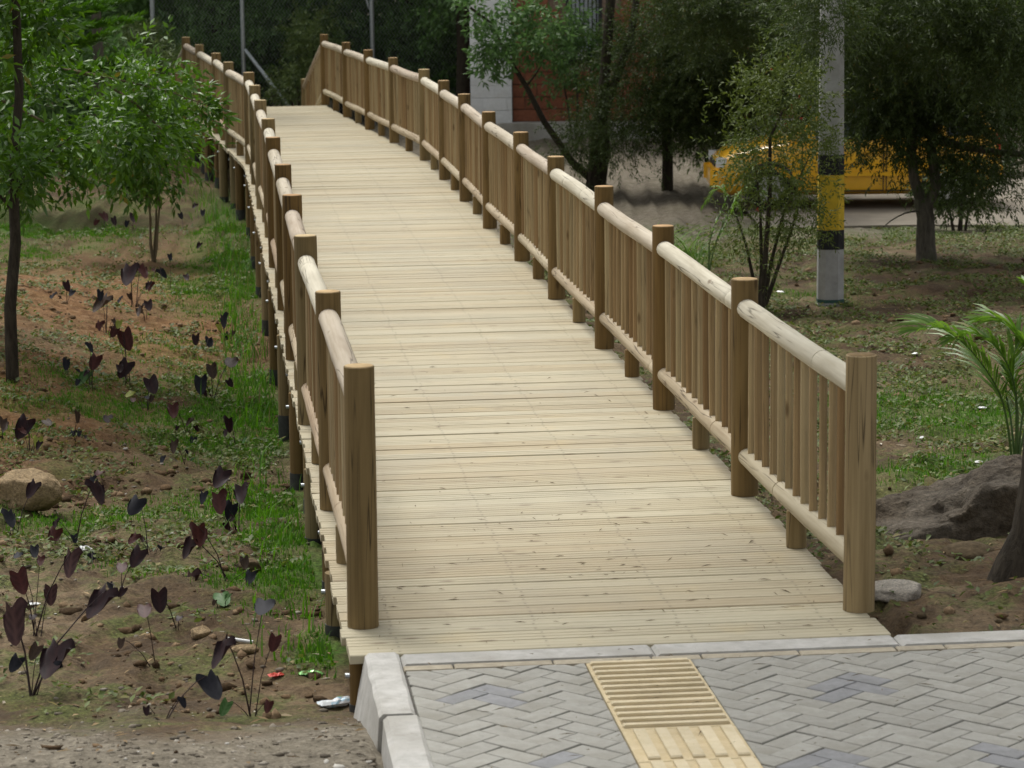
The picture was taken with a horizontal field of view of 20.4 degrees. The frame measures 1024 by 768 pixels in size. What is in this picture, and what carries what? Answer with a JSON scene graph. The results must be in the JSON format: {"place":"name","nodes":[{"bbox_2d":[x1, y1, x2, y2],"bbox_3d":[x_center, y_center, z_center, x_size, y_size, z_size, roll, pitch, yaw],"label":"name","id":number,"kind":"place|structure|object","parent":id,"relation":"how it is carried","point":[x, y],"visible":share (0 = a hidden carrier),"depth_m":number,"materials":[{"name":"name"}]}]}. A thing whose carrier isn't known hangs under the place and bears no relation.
{"place":"outdoors","nodes":[
{"label":"outdoors","id":0,"kind":"place"},
{"bbox_2d":[0,272,1022,767],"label":"gravel","id":1,"kind":"structure","parent":0,"point":[174,738],"depth_m":10.74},
{"bbox_2d":[0,0,1023,767],"bbox_3d":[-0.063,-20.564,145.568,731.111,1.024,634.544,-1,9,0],"label":"ground","id":2,"kind":"structure","parent":0,"point":[648,204],"depth_m":17.15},
{"bbox_2d":[0,416,8,438],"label":"elephant ear plant","id":3,"kind":"object","parent":2,"relation":"on","point":[4,423],"visible":0.95,"depth_m":19.11,"materials":[{"name":"purple plant"}]},
{"bbox_2d":[1,478,41,531],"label":"elephant ear plant","id":4,"kind":"object","parent":2,"relation":"on","point":[32,487],"visible":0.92,"depth_m":16.01,"materials":[{"name":"purple plant"}]},
{"bbox_2d":[0,468,62,511],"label":"boulder","id":5,"kind":"object","parent":2,"relation":"on","point":[47,495],"visible":0.91,"depth_m":16.47,"materials":[{"name":"beige stone"}]},
{"bbox_2d":[15,413,51,454],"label":"elephant ear plant","id":6,"kind":"object","parent":2,"relation":"on","point":[23,426],"visible":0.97,"depth_m":18.76,"materials":[{"name":"purple plant"}]},
{"bbox_2d":[9,547,82,635],"bbox_3d":[-2.131,0.968,13.091,0.339,0.460,0.210,-1,9,0],"label":"elephant ear plant","id":7,"kind":"object","parent":2,"relation":"on","point":[19,581],"visible":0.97,"depth_m":13.03,"materials":[{"name":"purple plant"}]},
{"bbox_2d":[1,24,90,154],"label":"shaded bush","id":8,"kind":"object","parent":2,"relation":"on","point":[57,100],"visible":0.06,"depth_m":41.78,"materials":[{"name":"green plant"}]},
{"bbox_2d":[0,0,96,382],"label":"slender tree","id":9,"kind":"object","parent":2,"relation":"on","point":[19,170],"visible":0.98,"depth_m":20.65,"materials":[{"name":"green plant"}]},
{"bbox_2d":[3,583,118,695],"bbox_3d":[-1.886,1.093,11.863,0.499,0.501,0.254,-1,9,0],"label":"elephant ear plant","id":10,"kind":"object","parent":2,"relation":"on","point":[53,656],"visible":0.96,"depth_m":11.87,"materials":[{"name":"purple plant"}]},
{"bbox_2d":[49,280,75,299],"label":"elephant ear plant","id":11,"kind":"object","parent":2,"relation":"on","point":[66,285],"visible":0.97,"depth_m":25.67,"materials":[{"name":"purple plant"}]},
{"bbox_2d":[30,544,98,564],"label":"elephant ear plant","id":12,"kind":"object","parent":2,"relation":"on","point":[34,551],"visible":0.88,"depth_m":14.79,"materials":[{"name":"purple plant"}]},
{"bbox_2d":[62,357,79,374],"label":"elephant ear plant","id":13,"kind":"object","parent":2,"relation":"on","point":[66,364],"visible":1,"depth_m":21.36,"materials":[{"name":"purple plant"}]},
{"bbox_2d":[48,478,104,543],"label":"elephant ear plant","id":14,"kind":"object","parent":2,"relation":"on","point":[97,489],"visible":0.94,"depth_m":15.26,"materials":[{"name":"purple plant"}]},
{"bbox_2d":[70,409,86,441],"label":"elephant ear plant","id":15,"kind":"object","parent":2,"relation":"on","point":[77,416],"visible":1,"depth_m":19.05,"materials":[{"name":"purple plant"}]},
{"bbox_2d":[0,0,157,83],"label":"conifer","id":16,"kind":"object","parent":2,"relation":"on","point":[99,6],"visible":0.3,"depth_m":35.37,"materials":[{"name":"green plant"}]},
{"bbox_2d":[80,545,91,551],"bbox_3d":[-2.294,0.884,15.232,0.093,0.040,0.062,-2,9,-6],"label":"plastic bag","id":17,"kind":"object","parent":2,"relation":"on","point":[83,548],"visible":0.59,"depth_m":15.22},
{"bbox_2d":[5,0,172,137],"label":"shaded bush","id":18,"kind":"object","parent":2,"relation":"on","point":[114,39],"visible":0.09,"depth_m":44.41,"materials":[{"name":"green plant"}]},
{"bbox_2d":[75,341,102,390],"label":"elephant ear plant","id":19,"kind":"object","parent":2,"relation":"on","point":[94,364],"visible":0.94,"depth_m":21.11,"materials":[{"name":"purple plant"}]},
{"bbox_2d":[89,470,104,484],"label":"elephant ear plant","id":20,"kind":"object","parent":2,"relation":"on","point":[96,474],"visible":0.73,"depth_m":17.87,"materials":[{"name":"purple plant"}]},
{"bbox_2d":[91,0,104,115],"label":"dark tree","id":21,"kind":"object","parent":2,"relation":"on","point":[97,46],"visible":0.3,"depth_m":43.67,"materials":[{"name":"plant"}]},
{"bbox_2d":[93,211,107,225],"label":"elephant ear plant","id":22,"kind":"object","parent":2,"relation":"on","point":[104,216],"visible":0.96,"depth_m":34.20,"materials":[{"name":"purple plant"}]},
{"bbox_2d":[92,289,115,332],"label":"elephant ear plant","id":23,"kind":"object","parent":2,"relation":"on","point":[102,300],"visible":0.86,"depth_m":24.13,"materials":[{"name":"purple plant"}]},
{"bbox_2d":[40,18,181,119],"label":"shaded bush","id":24,"kind":"object","parent":2,"relation":"on","point":[87,57],"visible":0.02,"depth_m":49.48,"materials":[{"name":"green plant"}]},
{"bbox_2d":[111,216,116,231],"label":"elephant ear plant","id":25,"kind":"object","parent":2,"relation":"on","point":[114,220],"visible":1,"depth_m":33.16,"materials":[{"name":"purple plant"}]},
{"bbox_2d":[103,414,127,423],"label":"elephant ear plant","id":26,"kind":"object","parent":2,"relation":"on","point":[106,418],"visible":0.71,"depth_m":19.98,"materials":[{"name":"purple plant"}]},
{"bbox_2d":[0,0,241,237],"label":"spreading bush","id":27,"kind":"object","parent":2,"relation":"on","point":[142,148],"visible":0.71,"depth_m":21.91,"materials":[{"name":"green plant"}]},
{"bbox_2d":[110,319,134,384],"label":"elephant ear plant","id":28,"kind":"object","parent":2,"relation":"on","point":[124,368],"visible":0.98,"depth_m":21.72,"materials":[{"name":"purple plant"}]},
{"bbox_2d":[107,544,147,598],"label":"elephant ear plant","id":29,"kind":"object","parent":2,"relation":"on","point":[137,556],"visible":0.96,"depth_m":13.79,"materials":[{"name":"purple plant"}]},
{"bbox_2d":[124,212,134,230],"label":"elephant ear plant","id":30,"kind":"object","parent":2,"relation":"on","point":[132,218],"visible":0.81,"depth_m":33.39,"materials":[{"name":"purple plant"}]},
{"bbox_2d":[117,262,154,306],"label":"elephant ear plant","id":31,"kind":"object","parent":2,"relation":"on","point":[128,273],"visible":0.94,"depth_m":26.60,"materials":[{"name":"purple plant"}]},
{"bbox_2d":[117,603,154,666],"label":"elephant ear plant","id":32,"kind":"object","parent":2,"relation":"on","point":[143,611],"visible":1,"depth_m":12.18,"materials":[{"name":"purple plant"}]},
{"bbox_2d":[103,6,179,117],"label":"light green bush","id":33,"kind":"object","parent":2,"relation":"on","point":[141,30],"visible":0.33,"depth_m":48.02,"materials":[{"name":"green plant"}]},
{"bbox_2d":[125,374,158,409],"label":"elephant ear plant","id":34,"kind":"object","parent":2,"relation":"on","point":[151,385],"visible":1,"depth_m":20.98,"materials":[{"name":"purple plant"}]},
{"bbox_2d":[135,299,152,320],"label":"elephant ear plant","id":35,"kind":"object","parent":2,"relation":"on","point":[148,305],"visible":1,"depth_m":25.78,"materials":[{"name":"purple plant"}]},
{"bbox_2d":[127,494,162,554],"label":"elephant ear plant","id":36,"kind":"object","parent":2,"relation":"on","point":[136,505],"visible":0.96,"depth_m":15.04,"materials":[{"name":"purple plant"}]},
{"bbox_2d":[55,48,238,261],"bbox_3d":[-4.087,-2.435,30.792,1.747,2.389,2.373,5,11,29],"label":"leafy sapling","id":37,"kind":"object","parent":2,"relation":"on","point":[145,187],"visible":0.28,"depth_m":30.62,"materials":[{"name":"green plant"}]},
{"bbox_2d":[152,267,166,280],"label":"elephant ear plant","id":38,"kind":"object","parent":2,"relation":"on","point":[161,272],"visible":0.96,"depth_m":28.94,"materials":[{"name":"purple plant"}]},
{"bbox_2d":[116,36,204,99],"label":"light green bush","id":39,"kind":"object","parent":2,"relation":"on","point":[171,56],"visible":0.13,"depth_m":47.14,"materials":[{"name":"green plant"}]},
{"bbox_2d":[151,587,183,629],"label":"elephant ear plant","id":40,"kind":"object","parent":2,"relation":"on","point":[159,600],"visible":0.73,"depth_m":12.99,"materials":[{"name":"purple plant"}]},
{"bbox_2d":[167,253,188,289],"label":"elephant ear plant","id":41,"kind":"object","parent":2,"relation":"on","point":[186,276],"visible":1,"depth_m":28.03,"materials":[{"name":"purple plant"}]},
{"bbox_2d":[160,439,195,463],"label":"elephant ear plant","id":42,"kind":"object","parent":2,"relation":"on","point":[173,446],"visible":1,"depth_m":18.70,"materials":[{"name":"purple plant"}]},
{"bbox_2d":[75,0,287,56],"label":"dark tree","id":43,"kind":"object","parent":2,"relation":"on","point":[134,7],"visible":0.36,"depth_m":52.46,"materials":[{"name":"green plant"}]},
{"bbox_2d":[143,669,221,718],"bbox_3d":[-1.309,1.278,11.408,0.318,0.207,0.148,-6,11,-27],"label":"elephant ear plant","id":44,"kind":"object","parent":2,"relation":"on","point":[210,685],"visible":0.94,"depth_m":11.46,"materials":[{"name":"purple plant"}]},
{"bbox_2d":[167,402,198,433],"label":"elephant ear plant","id":45,"kind":"object","parent":2,"relation":"on","point":[173,409],"visible":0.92,"depth_m":20.13,"materials":[{"name":"purple plant"}]},
{"bbox_2d":[119,5,269,116],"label":"shaded bush","id":46,"kind":"object","parent":2,"relation":"on","point":[226,55],"visible":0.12,"depth_m":50.07,"materials":[{"name":"green plant"}]},
{"bbox_2d":[191,626,210,638],"bbox_3d":[-1.425,1.139,13.013,0.088,0.059,0.095,-8,12,-38],"label":"flat stone","id":47,"kind":"object","parent":2,"relation":"on","point":[199,632],"visible":0.88,"depth_m":12.98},
{"bbox_2d":[192,333,212,350],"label":"elephant ear plant","id":48,"kind":"object","parent":2,"relation":"on","point":[208,341],"visible":1,"depth_m":23.89,"materials":[{"name":"purple plant"}]},
{"bbox_2d":[200,209,205,223],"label":"elephant ear plant","id":49,"kind":"object","parent":2,"relation":"on","point":[202,212],"visible":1,"depth_m":34.79,"materials":[{"name":"purple plant"}]},
{"bbox_2d":[194,357,238,398],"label":"elephant ear plant","id":50,"kind":"object","parent":2,"relation":"on","point":[199,382],"visible":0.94,"depth_m":21.59,"materials":[{"name":"purple plant"}]},
{"bbox_2d":[190,415,246,442],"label":"elephant ear plant","id":51,"kind":"object","parent":2,"relation":"on","point":[229,422],"visible":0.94,"depth_m":19.77,"materials":[{"name":"purple plant"}]},
{"bbox_2d":[182,521,256,584],"bbox_3d":[-1.472,0.873,14.311,0.388,0.361,0.286,-1,9,0],"label":"elephant ear plant","id":52,"kind":"object","parent":2,"relation":"on","point":[200,534],"visible":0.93,"depth_m":14.32,"materials":[{"name":"purple plant"}]},
{"bbox_2d":[212,591,231,607],"bbox_3d":[-1.392,1.044,13.630,0.092,0.143,0.247,-2,9,-7],"label":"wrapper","id":53,"kind":"object","parent":2,"relation":"on","point":[223,599],"visible":0.98,"depth_m":13.67,"materials":[{"name":"green plastic"}]},
{"bbox_2d":[200,465,247,530],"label":"elephant ear plant","id":54,"kind":"object","parent":2,"relation":"on","point":[220,503],"visible":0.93,"depth_m":15.85,"materials":[{"name":"purple plant"}]},
{"bbox_2d":[216,312,235,340],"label":"elephant ear plant","id":55,"kind":"object","parent":2,"relation":"on","point":[223,321],"visible":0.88,"depth_m":24.69,"materials":[{"name":"purple plant"}]},
{"bbox_2d":[228,637,252,643],"bbox_3d":[-1.231,1.160,12.868,0.124,0.027,0.017,1,10,11],"label":"white tube","id":56,"kind":"object","parent":2,"relation":"on","point":[242,640],"visible":0.58,"depth_m":12.86,"materials":[{"name":"plastic"}]},
{"bbox_2d":[27,0,455,94],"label":"wood","id":57,"kind":"object","parent":2,"relation":"on","point":[159,14],"visible":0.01,"depth_m":57.76,"materials":[{"name":"green plant"}]},
{"bbox_2d":[232,644,258,654],"bbox_3d":[-1.175,1.170,12.535,0.120,0.044,0.072,-1,9,0],"label":"flat stone","id":58,"kind":"object","parent":2,"relation":"on","point":[248,649],"visible":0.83,"depth_m":12.51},
{"bbox_2d":[48,1,442,41],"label":"deep wood","id":59,"kind":"object","parent":2,"relation":"on","point":[169,11],"depth_m":69.11,"materials":[{"name":"green plant"}]},
{"bbox_2d":[211,598,281,715],"bbox_3d":[-1.062,1.127,11.412,0.282,0.508,0.192,-1,9,0],"label":"elephant ear plant","id":60,"kind":"object","parent":2,"relation":"on","point":[261,608],"visible":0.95,"depth_m":11.39,"materials":[{"name":"purple plant"}]},
{"bbox_2d":[238,558,261,571],"bbox_3d":[-1.356,0.945,14.700,0.116,0.082,0.095,-6,11,-29],"label":"earth clod","id":61,"kind":"object","parent":2,"relation":"on","point":[253,563],"visible":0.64,"depth_m":14.67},
{"bbox_2d":[182,156,323,660],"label":"tall grass","id":62,"kind":"structure","parent":2,"relation":"on","point":[248,353],"depth_m":23.07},
{"bbox_2d":[187,0,344,106],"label":"shaded bush","id":63,"kind":"object","parent":2,"relation":"on","point":[269,53],"visible":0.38,"depth_m":50.34,"materials":[{"name":"green plant"}]},
{"bbox_2d":[267,672,283,677],"bbox_3d":[-1.006,1.239,12.123,0.072,0.022,0.045,-5,10,-23],"label":"red wrapper","id":64,"kind":"object","parent":2,"relation":"on","point":[274,674],"visible":1,"depth_m":12.12,"materials":[{"name":"plastic"}]},
{"bbox_2d":[262,54,312,105],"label":"feathery bush","id":65,"kind":"object","parent":2,"relation":"on","point":[285,77],"visible":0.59,"depth_m":47.85,"materials":[{"name":"green plant"}]},
{"bbox_2d":[150,0,456,124],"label":"chain link fence","id":66,"kind":"object","parent":2,"relation":"on","point":[370,7],"visible":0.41,"depth_m":48.92,"materials":[{"name":"metal"}]},
{"bbox_2d":[299,670,323,675],"bbox_3d":[-0.860,1.238,12.169,0.111,0.028,0.050,0,9,6],"label":"green wrapper","id":67,"kind":"object","parent":2,"relation":"on","point":[305,674],"visible":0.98,"depth_m":12.16,"materials":[{"name":"plastic"}]},
{"bbox_2d":[273,0,357,93],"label":"feathery bush","id":68,"kind":"object","parent":2,"relation":"on","point":[301,43],"visible":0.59,"depth_m":48.30,"materials":[{"name":"green plant"}]},
{"bbox_2d":[264,0,387,114],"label":"shaded bush","id":69,"kind":"object","parent":2,"relation":"on","point":[361,19],"visible":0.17,"depth_m":50.29,"materials":[{"name":"green plant"}]},
{"bbox_2d":[317,696,349,707],"bbox_3d":[-0.715,1.298,11.616,0.168,0.040,0.075,-4,10,-20],"label":"crushed wrapper","id":70,"kind":"object","parent":2,"relation":"on","point":[340,701],"visible":0.84,"depth_m":11.60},
{"bbox_2d":[329,0,455,74],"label":"shaded bush","id":71,"kind":"object","parent":2,"relation":"on","point":[392,35],"visible":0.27,"depth_m":49.88,"materials":[{"name":"green plant"}]},
{"bbox_2d":[331,0,455,60],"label":"dark tree","id":72,"kind":"object","parent":2,"relation":"on","point":[391,2],"visible":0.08,"depth_m":54.28,"materials":[{"name":"green plant"}]},
{"bbox_2d":[390,6,456,95],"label":"shaded bush","id":73,"kind":"object","parent":2,"relation":"on","point":[438,51],"visible":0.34,"depth_m":49.36,"materials":[{"name":"green plant"}]},
{"bbox_2d":[399,0,469,96],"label":"tree","id":74,"kind":"object","parent":2,"relation":"on","point":[462,83],"visible":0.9,"depth_m":47.92,"materials":[{"name":"green plant"}]},
{"bbox_2d":[0,218,1023,713],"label":"ground cover weeds","id":75,"kind":"object","parent":2,"relation":"on","point":[1004,230],"visible":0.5,"depth_m":21.66,"materials":[{"name":"green plant"}]},
{"bbox_2d":[0,220,1023,680],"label":"grass","id":76,"kind":"structure","parent":2,"relation":"on","point":[288,542],"depth_m":19.71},
{"bbox_2d":[0,252,1023,754],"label":"soil clods","id":77,"kind":"object","parent":2,"relation":"on","point":[276,714],"visible":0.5,"depth_m":15.22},
{"bbox_2d":[0,254,1023,764],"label":"dead leaves","id":78,"kind":"object","parent":2,"relation":"on","point":[302,496],"visible":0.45,"depth_m":14.74,"materials":[{"name":"brown plant"}]},
{"bbox_2d":[183,105,890,712],"bbox_3d":[-1.820,-1.333,29.980,2.838,1.297,37.635,-2,9,-8],"label":"footbridge","id":79,"kind":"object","parent":2,"relation":"on","point":[463,323],"visible":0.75,"depth_m":15.35,"materials":[{"name":"brown wood"}]},
{"bbox_2d":[163,37,378,629],"bbox_3d":[-2.770,-1.969,29.109,0.833,1.920,35.492,-2,9,-8],"label":"wooden railing","id":80,"kind":"object","parent":79,"relation":"on","point":[334,382],"visible":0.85,"depth_m":14.61,"materials":[{"name":"brown wood"}]},
{"bbox_2d":[301,34,876,612],"bbox_3d":[-0.682,-2.056,29.483,0.735,1.921,35.891,-2,9,-8],"label":"wooden railing","id":81,"kind":"object","parent":79,"relation":"on","point":[643,294],"visible":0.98,"depth_m":16.42,"materials":[{"name":"brown wood"}]},
{"bbox_2d":[379,366,1023,767],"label":"twig debris","id":82,"kind":"object","parent":79,"relation":"on","point":[647,620],"visible":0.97,"depth_m":12.17,"materials":[{"name":"brown plant"}]},
{"bbox_2d":[519,0,631,145],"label":"shaded bush","id":83,"kind":"object","parent":2,"relation":"on","point":[579,45],"visible":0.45,"depth_m":45.71,"materials":[{"name":"green plant"}]},
{"bbox_2d":[445,0,787,191],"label":"leaning tree","id":84,"kind":"object","parent":2,"relation":"on","point":[593,172],"visible":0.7,"depth_m":38.00,"materials":[{"name":"green plant"}]},
{"bbox_2d":[469,0,812,142],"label":"brick building","id":85,"kind":"structure","parent":2,"relation":"on","point":[508,102],"depth_m":46.88,"materials":[{"name":"brick"}]},
{"bbox_2d":[566,0,601,62],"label":"window","id":86,"kind":"structure","parent":85,"relation":"in","point":[595,15],"depth_m":46.88,"materials":[{"name":"white glass"}]},
{"bbox_2d":[657,221,734,264],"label":"strappy plant","id":87,"kind":"object","parent":2,"relation":"on","point":[686,246],"visible":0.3,"depth_m":29.64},
{"bbox_2d":[610,0,818,190],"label":"straight tree","id":88,"kind":"object","parent":2,"relation":"on","point":[721,14],"visible":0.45,"depth_m":36.11,"materials":[{"name":"green plant"}]},
{"bbox_2d":[644,95,789,188],"bbox_3d":[2.811,-3.497,39.459,2.204,1.817,1.641,-1,9,0],"label":"yellowish bush","id":89,"kind":"object","parent":2,"relation":"on","point":[693,161],"visible":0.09,"depth_m":39.47,"materials":[{"name":"green plant"}]},
{"bbox_2d":[700,184,767,270],"bbox_3d":[2.251,-1.572,28.705,0.530,0.920,0.637,-10,13,-43],"label":"young palm","id":90,"kind":"object","parent":2,"relation":"on","point":[716,220],"visible":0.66,"depth_m":28.72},
{"bbox_2d":[690,25,861,308],"bbox_3d":[2.303,-1.845,25.124,1.524,2.636,1.479,-1,9,0],"label":"flowering shrub","id":91,"kind":"object","parent":2,"relation":"on","point":[765,289],"visible":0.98,"depth_m":24.98,"materials":[{"name":"green plant"}]},
{"bbox_2d":[816,0,843,306],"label":"utility pole","id":92,"kind":"object","parent":2,"relation":"on","point":[830,276],"visible":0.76,"depth_m":25.61,"materials":[{"name":"concrete"}]},
{"bbox_2d":[740,0,1023,260],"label":"forked tree","id":93,"kind":"object","parent":2,"relation":"on","point":[925,69],"visible":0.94,"depth_m":28.16,"materials":[{"name":"green plant"}]},
{"bbox_2d":[875,579,921,602],"bbox_3d":[1.678,0.917,12.523,0.247,0.076,0.238,4,10,24],"label":"flat stone","id":94,"kind":"object","parent":2,"relation":"on","point":[906,590],"visible":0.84,"depth_m":12.45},
{"bbox_2d":[917,612,926,618],"bbox_3d":[1.740,0.984,12.086,0.041,0.028,0.035,2,10,17],"label":"earth clod","id":95,"kind":"object","parent":2,"relation":"on","point":[921,615],"visible":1,"depth_m":12.07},
{"bbox_2d":[876,454,1021,540],"bbox_3d":[2.391,0.746,14.356,1.321,0.767,0.787,-1,9,0],"label":"boulder","id":96,"kind":"object","parent":2,"relation":"on","point":[976,503],"visible":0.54,"depth_m":14.18,"materials":[{"name":"stone"}]},
{"bbox_2d":[890,275,1023,454],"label":"young palm","id":97,"kind":"object","parent":2,"relation":"on","point":[1009,367],"visible":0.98,"depth_m":16.05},
{"bbox_2d":[903,152,1020,230],"bbox_3d":[5.223,-2.260,33.305,1.381,1.144,1.280,-1,9,0],"label":"shaded bush","id":98,"kind":"object","parent":2,"relation":"on","point":[961,214],"visible":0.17,"depth_m":33.23,"materials":[{"name":"green plant"}]},
{"bbox_2d":[940,541,994,560],"bbox_3d":[2.194,0.819,13.686,0.261,0.121,0.270,-1,9,0],"label":"flat stone","id":99,"kind":"object","parent":2,"relation":"on","point":[970,550],"visible":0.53,"depth_m":13.62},
{"bbox_2d":[994,618,1002,623],"bbox_3d":[2.009,0.979,11.754,0.035,0.023,0.024,-1,9,0],"label":"earth clod","id":100,"kind":"object","parent":2,"relation":"on","point":[998,620],"visible":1,"depth_m":11.74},
{"bbox_2d":[976,92,1023,171],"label":"shaded bush","id":101,"kind":"object","parent":2,"relation":"on","point":[1012,142],"visible":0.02,"depth_m":41.19,"materials":[{"name":"green plant"}]},
{"bbox_2d":[986,439,1023,582],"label":"shade tree","id":102,"kind":"object","parent":2,"relation":"on","point":[1008,563],"visible":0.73,"depth_m":12.92,"materials":[{"name":"brown plant"}]},
{"bbox_2d":[354,630,1023,767],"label":"pavement","id":103,"kind":"structure","parent":0,"point":[405,716],"depth_m":10.61,"materials":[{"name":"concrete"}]},
{"bbox_2d":[738,177,1023,232],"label":"road","id":104,"kind":"structure","parent":0,"point":[870,210],"depth_m":35.65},
{"bbox_2d":[704,97,1002,209],"bbox_3d":[4.365,-3.061,36.599,3.720,1.472,1.900,-1,9,0],"label":"taxi","id":105,"kind":"object","parent":104,"relation":"on","point":[861,183],"visible":0.16,"depth_m":35.89,"materials":[{"name":"yellow paint"}]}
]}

